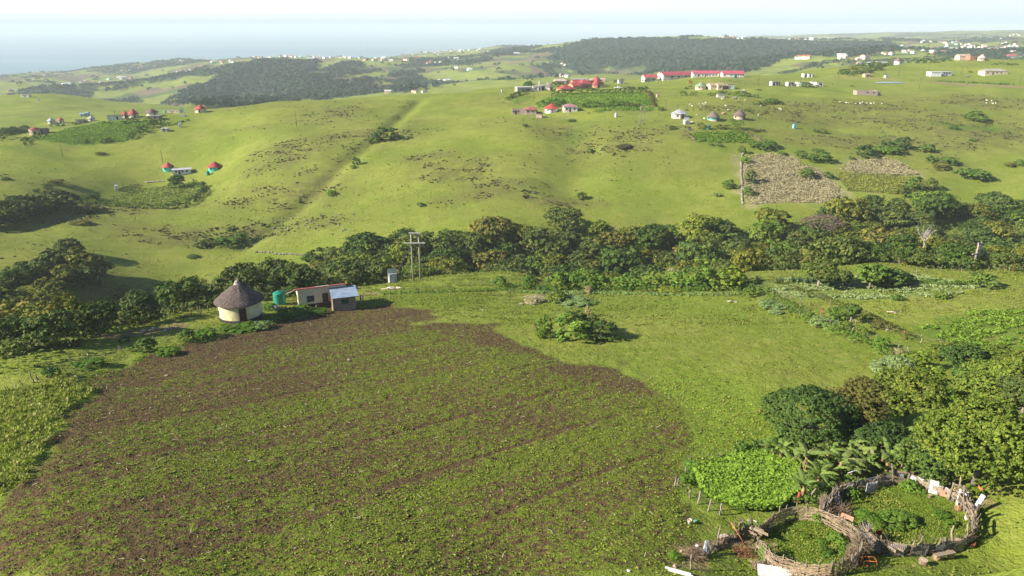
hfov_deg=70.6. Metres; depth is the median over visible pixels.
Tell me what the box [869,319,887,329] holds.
bush
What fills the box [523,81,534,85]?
hedge
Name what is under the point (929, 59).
tree belt
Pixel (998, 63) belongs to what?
scrub
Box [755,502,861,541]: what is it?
woven kraal
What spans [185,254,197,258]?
bush
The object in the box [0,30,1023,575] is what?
ground
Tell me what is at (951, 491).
pole frame
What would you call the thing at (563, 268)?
tree
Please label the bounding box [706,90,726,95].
hedge
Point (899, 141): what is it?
bush
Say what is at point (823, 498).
brush pile
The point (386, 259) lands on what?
tree
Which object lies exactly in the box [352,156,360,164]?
bush
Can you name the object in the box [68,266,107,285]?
tree
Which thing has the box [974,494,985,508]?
sheet
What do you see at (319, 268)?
tree
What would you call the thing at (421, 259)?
tree
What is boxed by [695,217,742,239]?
tree
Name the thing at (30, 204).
tree
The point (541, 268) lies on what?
tree
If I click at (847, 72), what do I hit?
scrub
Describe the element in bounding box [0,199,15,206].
tree
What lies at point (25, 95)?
house
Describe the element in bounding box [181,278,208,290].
tree
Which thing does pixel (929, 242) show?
tree
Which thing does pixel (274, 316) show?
bush
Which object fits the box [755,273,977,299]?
tall grass
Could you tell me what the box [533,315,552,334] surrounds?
bush
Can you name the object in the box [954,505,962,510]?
stone
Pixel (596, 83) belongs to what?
round hut
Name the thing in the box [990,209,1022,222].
tree
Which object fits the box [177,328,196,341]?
bush
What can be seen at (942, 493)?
board
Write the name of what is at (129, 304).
tree
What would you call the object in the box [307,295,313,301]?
window
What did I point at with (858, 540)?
brush pile
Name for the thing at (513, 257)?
tree
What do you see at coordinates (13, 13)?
sky
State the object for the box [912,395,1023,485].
tree
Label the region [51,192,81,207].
tree
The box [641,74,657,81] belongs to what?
house
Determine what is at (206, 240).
bush
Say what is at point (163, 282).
tree
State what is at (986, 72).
house
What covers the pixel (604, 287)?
hedge
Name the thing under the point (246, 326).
bush
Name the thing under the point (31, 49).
sea
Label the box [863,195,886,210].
tree
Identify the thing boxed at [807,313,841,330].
bush
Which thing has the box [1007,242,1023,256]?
tree
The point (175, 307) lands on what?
undergrowth
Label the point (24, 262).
tree
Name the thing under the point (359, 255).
tree
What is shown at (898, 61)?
round hut
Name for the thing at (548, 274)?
tree
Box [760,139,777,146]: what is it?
bush
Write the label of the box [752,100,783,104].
hedge
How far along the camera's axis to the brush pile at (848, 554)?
50.09 m
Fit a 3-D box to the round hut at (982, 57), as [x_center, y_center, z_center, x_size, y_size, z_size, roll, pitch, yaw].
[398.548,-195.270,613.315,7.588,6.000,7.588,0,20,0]
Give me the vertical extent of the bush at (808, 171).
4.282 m
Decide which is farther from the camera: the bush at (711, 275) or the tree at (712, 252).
the tree at (712, 252)
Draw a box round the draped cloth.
[703,540,709,555]
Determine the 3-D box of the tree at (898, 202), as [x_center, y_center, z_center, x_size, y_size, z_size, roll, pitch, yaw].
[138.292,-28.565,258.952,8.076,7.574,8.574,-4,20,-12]
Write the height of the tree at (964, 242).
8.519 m
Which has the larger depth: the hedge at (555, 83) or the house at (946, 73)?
the house at (946, 73)
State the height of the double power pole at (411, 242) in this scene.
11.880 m
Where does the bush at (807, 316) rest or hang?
on the ground at (684, 176)
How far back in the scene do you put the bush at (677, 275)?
146.35 m
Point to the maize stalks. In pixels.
(380, 441)
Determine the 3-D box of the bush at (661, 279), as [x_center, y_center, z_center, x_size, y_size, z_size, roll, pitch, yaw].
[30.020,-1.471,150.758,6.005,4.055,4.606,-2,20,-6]
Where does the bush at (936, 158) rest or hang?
on the ground at (684, 176)
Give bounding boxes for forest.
[176,57,436,106]
[448,48,527,63]
[527,36,901,72]
[728,54,783,71]
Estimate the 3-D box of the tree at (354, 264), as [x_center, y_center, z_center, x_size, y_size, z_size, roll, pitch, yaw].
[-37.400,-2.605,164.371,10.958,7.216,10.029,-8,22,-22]
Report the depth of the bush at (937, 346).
95.58 m
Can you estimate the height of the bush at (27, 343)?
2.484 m
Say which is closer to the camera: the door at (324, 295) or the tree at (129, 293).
the door at (324, 295)
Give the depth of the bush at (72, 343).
101.81 m
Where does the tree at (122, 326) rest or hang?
on the ground at (684, 176)
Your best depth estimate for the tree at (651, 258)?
221.39 m
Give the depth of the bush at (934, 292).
127.33 m
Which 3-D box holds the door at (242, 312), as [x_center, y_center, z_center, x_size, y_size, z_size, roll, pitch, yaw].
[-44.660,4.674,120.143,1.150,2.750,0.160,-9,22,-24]
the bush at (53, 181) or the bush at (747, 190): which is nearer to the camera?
the bush at (747, 190)
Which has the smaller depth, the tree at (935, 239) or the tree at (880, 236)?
the tree at (935, 239)
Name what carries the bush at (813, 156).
on the ground at (684, 176)
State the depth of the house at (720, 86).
466.29 m
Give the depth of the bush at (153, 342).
102.58 m
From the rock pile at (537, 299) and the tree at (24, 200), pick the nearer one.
the rock pile at (537, 299)
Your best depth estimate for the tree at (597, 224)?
246.61 m
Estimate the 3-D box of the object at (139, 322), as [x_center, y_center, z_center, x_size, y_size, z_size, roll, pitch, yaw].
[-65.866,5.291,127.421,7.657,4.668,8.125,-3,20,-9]
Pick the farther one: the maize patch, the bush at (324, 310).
the maize patch
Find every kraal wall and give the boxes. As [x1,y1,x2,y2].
[707,526,738,555]
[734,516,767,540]
[823,463,913,514]
[859,517,977,556]
[905,473,961,504]
[953,475,983,545]
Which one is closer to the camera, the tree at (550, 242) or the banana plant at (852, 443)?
the banana plant at (852, 443)
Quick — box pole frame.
[948,482,972,500]
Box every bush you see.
[0,339,24,358]
[13,333,54,351]
[41,183,53,188]
[41,365,62,377]
[45,179,65,183]
[64,337,82,347]
[68,219,92,224]
[72,357,104,370]
[74,204,100,213]
[89,192,100,198]
[94,152,105,154]
[118,336,130,342]
[128,337,157,352]
[155,346,180,356]
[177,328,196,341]
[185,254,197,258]
[193,241,205,248]
[195,326,217,337]
[201,237,214,246]
[214,236,240,246]
[216,323,240,331]
[224,321,258,333]
[233,232,246,239]
[245,320,270,330]
[260,291,272,300]
[261,313,280,323]
[262,303,275,310]
[277,306,301,319]
[280,286,298,296]
[292,303,312,314]
[308,307,326,314]
[326,190,337,195]
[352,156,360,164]
[366,136,383,143]
[371,127,399,140]
[491,276,506,286]
[522,273,541,287]
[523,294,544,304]
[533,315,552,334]
[533,327,547,338]
[536,285,556,292]
[543,271,568,288]
[545,288,566,303]
[554,310,592,341]
[555,293,595,308]
[558,270,591,288]
[571,310,597,332]
[574,315,618,340]
[577,192,587,199]
[582,277,603,290]
[585,285,592,293]
[585,305,591,313]
[591,274,617,290]
[612,272,639,290]
[615,143,631,148]
[629,276,647,289]
[642,270,669,288]
[658,285,681,293]
[665,266,701,290]
[685,274,709,290]
[693,265,733,292]
[716,265,746,288]
[722,179,734,188]
[737,145,745,152]
[739,156,752,162]
[743,169,757,183]
[743,186,754,195]
[743,284,756,296]
[748,141,760,148]
[757,297,786,309]
[759,142,769,150]
[759,543,772,561]
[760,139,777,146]
[766,98,778,103]
[767,309,783,314]
[794,150,807,158]
[798,82,812,86]
[798,168,814,177]
[803,312,814,322]
[806,153,821,162]
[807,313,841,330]
[811,148,825,152]
[811,511,823,523]
[817,151,832,162]
[823,171,835,178]
[826,531,846,545]
[827,306,847,320]
[836,320,854,333]
[853,324,868,335]
[855,144,874,157]
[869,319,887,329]
[873,334,890,348]
[876,140,900,146]
[879,145,904,153]
[880,148,893,154]
[889,347,909,354]
[890,294,904,300]
[891,184,910,196]
[894,136,913,149]
[897,478,926,493]
[898,349,933,367]
[899,386,923,394]
[905,176,922,191]
[915,365,946,384]
[917,144,935,152]
[925,154,940,162]
[925,177,938,190]
[925,384,959,406]
[926,340,951,361]
[929,289,948,299]
[932,161,948,170]
[941,157,960,165]
[952,168,992,179]
[962,111,989,121]
[980,175,992,181]
[983,343,1014,355]
[985,350,999,361]
[1003,162,1015,166]
[1013,159,1023,165]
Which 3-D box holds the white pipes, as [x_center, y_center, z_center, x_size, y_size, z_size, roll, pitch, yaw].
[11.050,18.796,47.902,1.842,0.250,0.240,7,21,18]
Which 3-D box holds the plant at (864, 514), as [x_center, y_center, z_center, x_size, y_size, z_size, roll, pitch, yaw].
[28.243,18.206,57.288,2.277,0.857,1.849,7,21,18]
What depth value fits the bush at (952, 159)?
307.36 m
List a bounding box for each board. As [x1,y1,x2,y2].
[840,513,853,521]
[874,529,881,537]
[928,480,938,493]
[939,489,947,496]
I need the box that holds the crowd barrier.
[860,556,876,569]
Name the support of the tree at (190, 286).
on the ground at (684, 176)
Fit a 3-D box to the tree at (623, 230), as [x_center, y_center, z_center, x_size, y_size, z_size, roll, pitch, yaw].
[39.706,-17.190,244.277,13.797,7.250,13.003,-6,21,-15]
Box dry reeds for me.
[743,152,918,204]
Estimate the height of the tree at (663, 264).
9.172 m
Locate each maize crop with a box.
[34,119,156,143]
[110,185,197,206]
[536,91,654,107]
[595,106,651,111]
[689,130,753,142]
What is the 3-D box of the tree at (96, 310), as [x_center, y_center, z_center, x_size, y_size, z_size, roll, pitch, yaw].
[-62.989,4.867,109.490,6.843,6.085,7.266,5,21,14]
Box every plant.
[668,551,681,561]
[680,472,696,483]
[684,459,698,473]
[759,439,780,454]
[765,436,797,456]
[781,446,802,462]
[787,441,827,473]
[787,465,825,500]
[788,275,797,281]
[800,532,810,539]
[803,276,814,282]
[803,459,838,482]
[812,436,850,459]
[814,456,849,482]
[817,537,828,545]
[817,545,835,558]
[822,447,867,481]
[829,431,870,457]
[838,546,847,556]
[839,456,870,476]
[846,444,887,475]
[846,487,863,499]
[853,508,881,524]
[862,435,911,475]
[868,516,887,532]
[879,506,919,530]
[884,422,913,442]
[884,446,907,468]
[932,508,952,519]
[943,519,957,529]
[965,484,986,498]
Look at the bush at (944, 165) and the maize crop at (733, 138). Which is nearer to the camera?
the bush at (944, 165)
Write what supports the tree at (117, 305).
on the ground at (684, 176)
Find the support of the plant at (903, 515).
on the ground at (684, 176)
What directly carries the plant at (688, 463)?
on the ground at (684, 176)
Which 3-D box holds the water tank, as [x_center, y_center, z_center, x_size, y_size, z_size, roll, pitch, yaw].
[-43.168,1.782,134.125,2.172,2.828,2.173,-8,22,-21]
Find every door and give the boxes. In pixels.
[238,308,246,322]
[322,293,328,303]
[391,275,394,282]
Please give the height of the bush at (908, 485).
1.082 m
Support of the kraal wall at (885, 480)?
on the ground at (684, 176)
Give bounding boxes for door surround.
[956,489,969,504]
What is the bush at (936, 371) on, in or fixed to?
on the ground at (684, 176)
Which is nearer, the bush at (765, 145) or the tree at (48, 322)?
the tree at (48, 322)
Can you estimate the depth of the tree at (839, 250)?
173.62 m
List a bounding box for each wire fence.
[3,326,198,390]
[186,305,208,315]
[301,287,427,316]
[444,279,676,286]
[674,476,721,515]
[674,525,720,569]
[746,278,908,351]
[772,289,940,342]
[905,264,1023,271]
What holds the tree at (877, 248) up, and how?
on the ground at (684, 176)
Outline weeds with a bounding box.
[0,305,699,575]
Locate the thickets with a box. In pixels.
[0,34,1023,105]
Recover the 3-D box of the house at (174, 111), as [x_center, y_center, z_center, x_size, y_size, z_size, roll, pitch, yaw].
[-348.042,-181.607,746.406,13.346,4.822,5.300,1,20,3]
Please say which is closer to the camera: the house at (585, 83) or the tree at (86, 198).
the tree at (86, 198)
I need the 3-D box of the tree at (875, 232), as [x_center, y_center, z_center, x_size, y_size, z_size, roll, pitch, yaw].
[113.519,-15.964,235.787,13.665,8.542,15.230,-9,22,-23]
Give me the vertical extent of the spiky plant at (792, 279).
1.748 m
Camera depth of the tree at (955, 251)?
151.87 m
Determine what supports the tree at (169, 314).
on the ground at (684, 176)
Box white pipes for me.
[665,566,692,575]
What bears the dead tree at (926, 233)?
on the ground at (684, 176)
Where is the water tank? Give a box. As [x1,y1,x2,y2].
[273,290,285,304]
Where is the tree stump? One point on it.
(923, 561)
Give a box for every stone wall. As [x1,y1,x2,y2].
[255,250,303,255]
[740,150,743,203]
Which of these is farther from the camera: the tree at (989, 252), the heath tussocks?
the heath tussocks
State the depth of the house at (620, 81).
551.06 m
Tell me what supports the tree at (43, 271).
on the ground at (684, 176)
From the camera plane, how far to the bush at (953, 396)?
77.92 m
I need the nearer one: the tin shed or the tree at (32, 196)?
the tree at (32, 196)
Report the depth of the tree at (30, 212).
265.86 m
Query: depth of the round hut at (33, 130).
400.42 m
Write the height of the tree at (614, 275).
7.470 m
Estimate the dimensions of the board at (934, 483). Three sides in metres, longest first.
1.150 x 0.620 x 0.041 m
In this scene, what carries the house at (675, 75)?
on the ground at (684, 176)
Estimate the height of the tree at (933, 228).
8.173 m
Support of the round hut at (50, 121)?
on the ground at (684, 176)
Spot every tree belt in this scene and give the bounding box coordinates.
[778,66,806,73]
[804,58,854,67]
[849,61,893,67]
[852,65,882,73]
[873,57,911,61]
[907,58,951,62]
[913,52,981,60]
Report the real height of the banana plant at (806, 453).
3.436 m
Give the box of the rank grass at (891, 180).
[835,171,930,193]
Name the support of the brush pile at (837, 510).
on the ground at (684, 176)
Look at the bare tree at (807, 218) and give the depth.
231.76 m
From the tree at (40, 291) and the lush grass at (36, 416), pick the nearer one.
the lush grass at (36, 416)
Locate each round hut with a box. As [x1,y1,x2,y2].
[28,127,40,134]
[47,118,55,123]
[57,117,63,122]
[87,116,94,120]
[121,111,128,117]
[127,109,138,117]
[145,108,157,115]
[162,162,173,171]
[194,104,206,112]
[207,161,221,171]
[213,280,263,323]
[545,83,553,89]
[545,103,557,112]
[592,79,600,87]
[671,109,686,118]
[695,82,706,89]
[706,111,719,120]
[733,109,745,119]
[894,57,901,64]
[977,54,986,60]
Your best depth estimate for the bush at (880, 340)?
101.10 m
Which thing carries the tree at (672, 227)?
on the ground at (684, 176)
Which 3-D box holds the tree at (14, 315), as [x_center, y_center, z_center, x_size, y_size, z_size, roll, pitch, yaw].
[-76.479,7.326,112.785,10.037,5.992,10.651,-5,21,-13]
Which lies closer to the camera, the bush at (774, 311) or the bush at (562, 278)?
the bush at (774, 311)
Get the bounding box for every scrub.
[837,71,854,75]
[937,80,1013,84]
[992,62,1018,64]
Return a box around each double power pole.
[403,232,424,280]
[638,106,655,123]
[957,242,1003,269]
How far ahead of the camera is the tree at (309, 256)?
231.82 m
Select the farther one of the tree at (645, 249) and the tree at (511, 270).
the tree at (645, 249)
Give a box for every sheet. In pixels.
[758,564,796,575]
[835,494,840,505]
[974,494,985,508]
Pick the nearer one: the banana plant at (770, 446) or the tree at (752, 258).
the banana plant at (770, 446)
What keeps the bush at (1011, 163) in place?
on the ground at (684, 176)
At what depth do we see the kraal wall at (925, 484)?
60.13 m
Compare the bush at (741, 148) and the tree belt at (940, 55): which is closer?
the bush at (741, 148)
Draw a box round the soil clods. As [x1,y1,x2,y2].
[0,307,694,575]
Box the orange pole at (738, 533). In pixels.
[731,522,745,544]
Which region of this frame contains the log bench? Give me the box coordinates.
[931,550,955,560]
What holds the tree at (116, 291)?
on the ground at (684, 176)
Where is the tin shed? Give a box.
[683,117,689,124]
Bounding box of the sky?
[0,0,1023,26]
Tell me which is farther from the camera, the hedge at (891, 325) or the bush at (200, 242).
the bush at (200, 242)
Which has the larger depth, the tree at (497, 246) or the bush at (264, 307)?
the tree at (497, 246)
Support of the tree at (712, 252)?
on the ground at (684, 176)
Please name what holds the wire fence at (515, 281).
on the ground at (684, 176)
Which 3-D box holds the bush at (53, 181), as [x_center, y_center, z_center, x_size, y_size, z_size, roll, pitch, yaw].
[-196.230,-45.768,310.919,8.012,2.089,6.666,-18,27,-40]
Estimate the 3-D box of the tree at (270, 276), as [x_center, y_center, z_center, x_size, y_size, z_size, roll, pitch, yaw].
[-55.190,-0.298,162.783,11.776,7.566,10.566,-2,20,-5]
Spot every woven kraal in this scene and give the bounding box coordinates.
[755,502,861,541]
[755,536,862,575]
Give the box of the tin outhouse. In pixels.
[388,269,396,282]
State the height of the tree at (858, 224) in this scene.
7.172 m
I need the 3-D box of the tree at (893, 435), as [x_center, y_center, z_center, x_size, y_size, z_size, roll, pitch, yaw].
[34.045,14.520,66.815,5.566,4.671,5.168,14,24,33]
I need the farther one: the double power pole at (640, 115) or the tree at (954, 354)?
the double power pole at (640, 115)
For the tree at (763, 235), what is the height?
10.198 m
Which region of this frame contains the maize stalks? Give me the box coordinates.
[33,322,681,570]
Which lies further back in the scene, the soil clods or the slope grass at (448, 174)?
the slope grass at (448, 174)
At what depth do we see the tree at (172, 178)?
336.75 m
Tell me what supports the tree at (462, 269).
on the ground at (684, 176)
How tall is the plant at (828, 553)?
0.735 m
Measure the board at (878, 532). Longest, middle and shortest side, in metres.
0.800 x 0.550 x 0.040 m
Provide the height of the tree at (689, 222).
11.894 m
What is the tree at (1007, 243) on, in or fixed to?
on the ground at (684, 176)
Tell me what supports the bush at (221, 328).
on the ground at (684, 176)
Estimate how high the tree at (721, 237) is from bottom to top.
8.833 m
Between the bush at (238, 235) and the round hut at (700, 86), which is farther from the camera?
the round hut at (700, 86)
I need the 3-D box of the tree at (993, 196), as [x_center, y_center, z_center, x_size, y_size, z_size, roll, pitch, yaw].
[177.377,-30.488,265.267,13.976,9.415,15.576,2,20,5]
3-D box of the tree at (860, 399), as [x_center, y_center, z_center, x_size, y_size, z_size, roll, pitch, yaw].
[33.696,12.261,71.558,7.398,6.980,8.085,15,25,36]
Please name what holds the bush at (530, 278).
on the ground at (684, 176)
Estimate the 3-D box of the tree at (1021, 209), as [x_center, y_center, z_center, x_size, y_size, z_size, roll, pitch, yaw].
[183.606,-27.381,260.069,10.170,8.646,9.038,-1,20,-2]
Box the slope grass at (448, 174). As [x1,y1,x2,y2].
[0,83,1023,304]
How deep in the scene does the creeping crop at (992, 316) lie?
109.36 m
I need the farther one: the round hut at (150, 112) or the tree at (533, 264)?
the round hut at (150, 112)
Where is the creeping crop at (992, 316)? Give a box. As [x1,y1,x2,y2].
[919,306,1023,346]
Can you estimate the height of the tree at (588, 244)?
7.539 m
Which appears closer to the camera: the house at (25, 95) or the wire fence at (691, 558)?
the wire fence at (691, 558)
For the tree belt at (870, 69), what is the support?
on the ground at (684, 176)
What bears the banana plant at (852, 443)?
on the ground at (684, 176)
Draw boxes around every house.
[20,94,31,96]
[39,128,48,133]
[107,115,122,120]
[151,115,161,118]
[160,128,168,131]
[167,110,181,112]
[171,167,191,174]
[285,283,358,310]
[512,108,524,114]
[514,86,531,92]
[524,106,536,114]
[532,86,540,90]
[554,79,566,84]
[556,84,574,91]
[562,103,577,112]
[568,82,581,88]
[579,79,591,87]
[617,79,623,83]
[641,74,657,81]
[659,71,690,80]
[691,71,719,77]
[706,83,716,89]
[715,83,724,89]
[716,94,725,97]
[720,71,744,77]
[724,84,733,88]
[802,55,810,58]
[814,82,822,86]
[853,90,877,95]
[860,54,869,58]
[862,73,870,76]
[926,71,941,76]
[938,71,951,75]
[954,54,969,59]
[965,55,979,59]
[978,69,1008,75]
[1005,54,1017,57]
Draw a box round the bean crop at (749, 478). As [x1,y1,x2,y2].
[692,445,801,509]
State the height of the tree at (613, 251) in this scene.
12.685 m
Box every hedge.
[0,125,29,140]
[19,132,47,140]
[49,120,88,126]
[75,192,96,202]
[86,200,175,208]
[121,116,151,123]
[126,125,143,138]
[139,119,164,130]
[167,180,197,188]
[171,181,209,208]
[381,287,511,294]
[500,283,740,291]
[506,90,527,99]
[509,289,745,295]
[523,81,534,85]
[537,99,565,106]
[549,88,581,94]
[551,81,568,86]
[580,88,626,93]
[592,100,628,105]
[626,86,648,91]
[647,91,657,106]
[680,91,697,95]
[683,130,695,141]
[697,122,710,129]
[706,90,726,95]
[713,124,726,128]
[726,90,758,97]
[727,119,744,130]
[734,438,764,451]
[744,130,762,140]
[747,283,912,363]
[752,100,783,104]
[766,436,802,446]
[767,276,917,340]
[915,278,980,285]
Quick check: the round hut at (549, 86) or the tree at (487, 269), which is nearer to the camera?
the tree at (487, 269)
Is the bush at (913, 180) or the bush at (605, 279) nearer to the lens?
the bush at (605, 279)
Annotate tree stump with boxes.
[918,557,927,565]
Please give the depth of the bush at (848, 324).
111.26 m
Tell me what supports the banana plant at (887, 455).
on the ground at (684, 176)
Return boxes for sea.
[0,27,1023,74]
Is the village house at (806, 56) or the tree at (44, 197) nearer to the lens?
the tree at (44, 197)
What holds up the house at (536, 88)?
on the ground at (684, 176)
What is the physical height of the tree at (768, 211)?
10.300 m
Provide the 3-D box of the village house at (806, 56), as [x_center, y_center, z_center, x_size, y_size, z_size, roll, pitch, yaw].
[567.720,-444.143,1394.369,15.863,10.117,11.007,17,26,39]
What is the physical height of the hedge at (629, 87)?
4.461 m
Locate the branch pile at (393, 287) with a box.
[384,287,402,288]
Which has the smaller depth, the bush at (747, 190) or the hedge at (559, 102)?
the bush at (747, 190)
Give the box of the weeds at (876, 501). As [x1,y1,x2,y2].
[756,481,976,575]
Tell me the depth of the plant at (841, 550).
51.92 m
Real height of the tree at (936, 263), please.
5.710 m
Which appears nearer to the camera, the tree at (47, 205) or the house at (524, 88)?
the tree at (47, 205)
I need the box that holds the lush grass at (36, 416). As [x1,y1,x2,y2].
[0,292,804,500]
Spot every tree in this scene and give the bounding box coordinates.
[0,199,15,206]
[0,209,17,225]
[0,215,8,224]
[0,263,38,294]
[0,282,8,297]
[0,295,50,328]
[0,296,24,311]
[0,312,45,340]
[0,316,21,341]
[2,203,21,211]
[2,287,29,301]
[4,205,28,222]
[8,194,32,205]
[9,198,34,207]
[12,260,28,266]
[13,266,47,285]
[14,309,79,345]
[16,200,42,217]
[17,207,37,220]
[19,291,87,333]
[20,268,43,284]
[25,285,74,303]
[26,194,45,206]
[28,256,61,274]
[31,202,53,215]
[32,277,69,298]
[35,195,59,201]
[37,247,81,265]
[43,189,68,196]
[44,198,66,212]
[44,263,83,283]
[47,194,74,209]
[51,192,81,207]
[52,238,82,253]
[54,251,105,273]
[65,245,85,255]
[67,272,98,286]
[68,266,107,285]
[74,300,117,335]
[95,298,119,306]
[96,260,114,271]
[111,285,129,296]
[112,317,141,331]
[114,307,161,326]
[118,289,156,308]
[119,292,163,324]
[152,279,182,295]
[153,275,215,311]
[164,304,208,316]
[167,174,184,184]
[179,288,216,311]
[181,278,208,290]
[201,282,224,306]
[209,262,267,294]
[242,271,291,291]
[257,256,300,274]
[274,263,323,287]
[287,267,318,287]
[300,247,325,265]
[307,275,328,287]
[308,259,330,268]
[314,262,332,273]
[319,268,333,277]
[321,246,348,260]
[321,258,361,271]
[324,257,371,285]
[325,253,371,266]
[326,267,357,285]
[342,232,389,255]
[349,249,373,256]
[361,260,391,283]
[362,255,397,269]
[368,235,392,250]
[373,248,408,268]
[377,242,414,260]
[379,263,403,282]
[387,228,421,243]
[389,238,426,266]
[396,231,438,252]
[401,263,432,278]
[413,257,426,263]
[423,250,454,261]
[425,247,468,261]
[425,255,468,275]
[428,232,474,257]
[435,228,470,244]
[449,262,469,271]
[459,230,489,258]
[465,250,508,269]
[465,266,476,272]
[467,215,518,240]
[480,267,494,271]
[484,241,514,258]
[484,259,514,267]
[490,260,536,275]
[493,268,523,272]
[498,252,525,264]
[504,223,537,242]
[514,227,558,251]
[523,254,544,274]
[534,238,570,257]
[535,263,557,276]
[539,206,584,231]
[540,271,565,280]
[544,263,585,278]
[546,252,567,265]
[554,230,580,245]
[563,249,592,263]
[565,261,601,273]
[572,266,606,283]
[578,235,604,255]
[583,259,600,267]
[584,272,623,282]
[587,220,609,235]
[592,231,631,247]
[598,244,651,274]
[598,263,617,269]
[609,226,646,242]
[610,254,647,267]
[628,264,666,278]
[629,246,652,254]
[631,251,667,275]
[633,223,670,250]
[654,224,685,245]
[654,251,686,267]
[654,260,674,269]
[671,244,699,252]
[675,213,719,242]
[675,259,703,271]
[677,238,727,260]
[689,255,721,270]
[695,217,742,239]
[698,229,727,248]
[700,245,730,258]
[709,259,742,272]
[721,236,755,259]
[726,232,750,243]
[729,245,777,271]
[745,217,788,241]
[747,248,786,256]
[749,241,769,247]
[754,207,793,233]
[760,384,861,447]
[764,238,799,250]
[770,250,801,269]
[771,258,802,270]
[786,229,820,247]
[794,247,815,259]
[799,213,847,234]
[799,221,839,239]
[799,245,835,262]
[799,258,841,285]
[800,256,811,264]
[802,235,867,263]
[815,375,897,426]
[816,205,839,221]
[818,215,838,225]
[819,224,862,238]
[822,234,857,264]
[824,196,875,225]
[833,199,864,216]
[838,270,854,289]
[839,220,861,227]
[841,303,862,321]
[845,239,896,262]
[845,420,913,460]
[854,227,877,235]
[855,263,895,288]
[860,220,886,232]
[860,227,901,245]
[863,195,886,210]
[865,365,952,427]
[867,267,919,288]
[869,206,913,228]
[869,354,914,380]
[884,233,920,263]
[886,227,916,236]
[887,198,911,210]
[889,432,954,485]
[891,246,929,266]
[904,190,960,214]
[906,211,934,226]
[908,247,937,267]
[909,234,938,246]
[909,410,971,452]
[910,224,946,236]
[910,236,955,267]
[912,230,943,240]
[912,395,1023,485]
[914,193,962,223]
[917,225,936,247]
[926,247,947,268]
[929,241,990,270]
[939,342,992,380]
[943,233,972,244]
[944,236,976,245]
[947,358,1023,406]
[949,202,992,218]
[952,221,991,241]
[952,245,988,267]
[963,216,992,228]
[963,227,996,243]
[967,220,1015,241]
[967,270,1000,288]
[974,191,1020,214]
[979,241,1015,252]
[981,248,998,267]
[982,244,1023,267]
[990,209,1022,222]
[990,235,1023,245]
[991,252,1023,270]
[995,373,1023,417]
[996,349,1023,374]
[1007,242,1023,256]
[1009,199,1023,218]
[1009,211,1023,225]
[1013,221,1023,234]
[1015,231,1023,240]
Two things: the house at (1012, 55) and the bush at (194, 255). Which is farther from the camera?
the house at (1012, 55)
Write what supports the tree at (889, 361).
on the ground at (684, 176)
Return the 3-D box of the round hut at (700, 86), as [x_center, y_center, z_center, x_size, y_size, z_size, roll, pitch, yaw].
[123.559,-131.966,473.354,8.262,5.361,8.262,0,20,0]
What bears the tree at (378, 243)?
on the ground at (684, 176)
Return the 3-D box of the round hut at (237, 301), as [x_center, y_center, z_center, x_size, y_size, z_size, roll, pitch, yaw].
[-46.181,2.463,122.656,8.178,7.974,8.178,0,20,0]
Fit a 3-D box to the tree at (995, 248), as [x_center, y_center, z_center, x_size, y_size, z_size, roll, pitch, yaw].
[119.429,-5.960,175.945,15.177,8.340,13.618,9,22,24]
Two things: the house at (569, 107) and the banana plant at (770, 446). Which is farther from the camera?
the house at (569, 107)
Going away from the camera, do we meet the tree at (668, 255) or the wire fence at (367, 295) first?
the wire fence at (367, 295)
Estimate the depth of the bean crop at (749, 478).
63.90 m
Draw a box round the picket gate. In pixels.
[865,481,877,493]
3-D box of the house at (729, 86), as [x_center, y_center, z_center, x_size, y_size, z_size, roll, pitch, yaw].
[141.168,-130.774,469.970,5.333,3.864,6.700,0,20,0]
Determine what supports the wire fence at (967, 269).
on the ground at (684, 176)
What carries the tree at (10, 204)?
on the ground at (684, 176)
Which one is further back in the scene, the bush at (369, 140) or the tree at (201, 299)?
the bush at (369, 140)
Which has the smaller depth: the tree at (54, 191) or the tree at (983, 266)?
the tree at (983, 266)
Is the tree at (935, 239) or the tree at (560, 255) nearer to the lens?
the tree at (935, 239)
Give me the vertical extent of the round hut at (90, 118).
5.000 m
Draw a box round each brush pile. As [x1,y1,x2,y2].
[682,544,706,562]
[730,543,758,558]
[747,558,768,569]
[817,491,836,507]
[817,497,855,519]
[841,545,865,565]
[847,531,876,561]
[857,521,874,532]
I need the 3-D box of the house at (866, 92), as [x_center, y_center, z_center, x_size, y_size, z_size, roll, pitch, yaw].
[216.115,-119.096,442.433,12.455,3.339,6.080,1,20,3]
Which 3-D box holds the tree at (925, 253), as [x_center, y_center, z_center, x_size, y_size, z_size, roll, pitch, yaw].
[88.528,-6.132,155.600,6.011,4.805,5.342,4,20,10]
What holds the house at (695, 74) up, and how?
on the ground at (684, 176)
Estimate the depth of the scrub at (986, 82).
507.98 m
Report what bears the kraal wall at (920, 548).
on the ground at (684, 176)
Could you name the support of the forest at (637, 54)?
on the ground at (684, 176)
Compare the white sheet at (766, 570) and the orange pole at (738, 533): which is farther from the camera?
the orange pole at (738, 533)
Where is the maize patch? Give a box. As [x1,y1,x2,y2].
[355,280,377,285]
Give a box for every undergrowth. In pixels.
[0,204,1023,358]
[766,441,911,504]
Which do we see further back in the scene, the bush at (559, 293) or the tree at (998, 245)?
the tree at (998, 245)
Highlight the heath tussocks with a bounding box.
[0,78,1023,266]

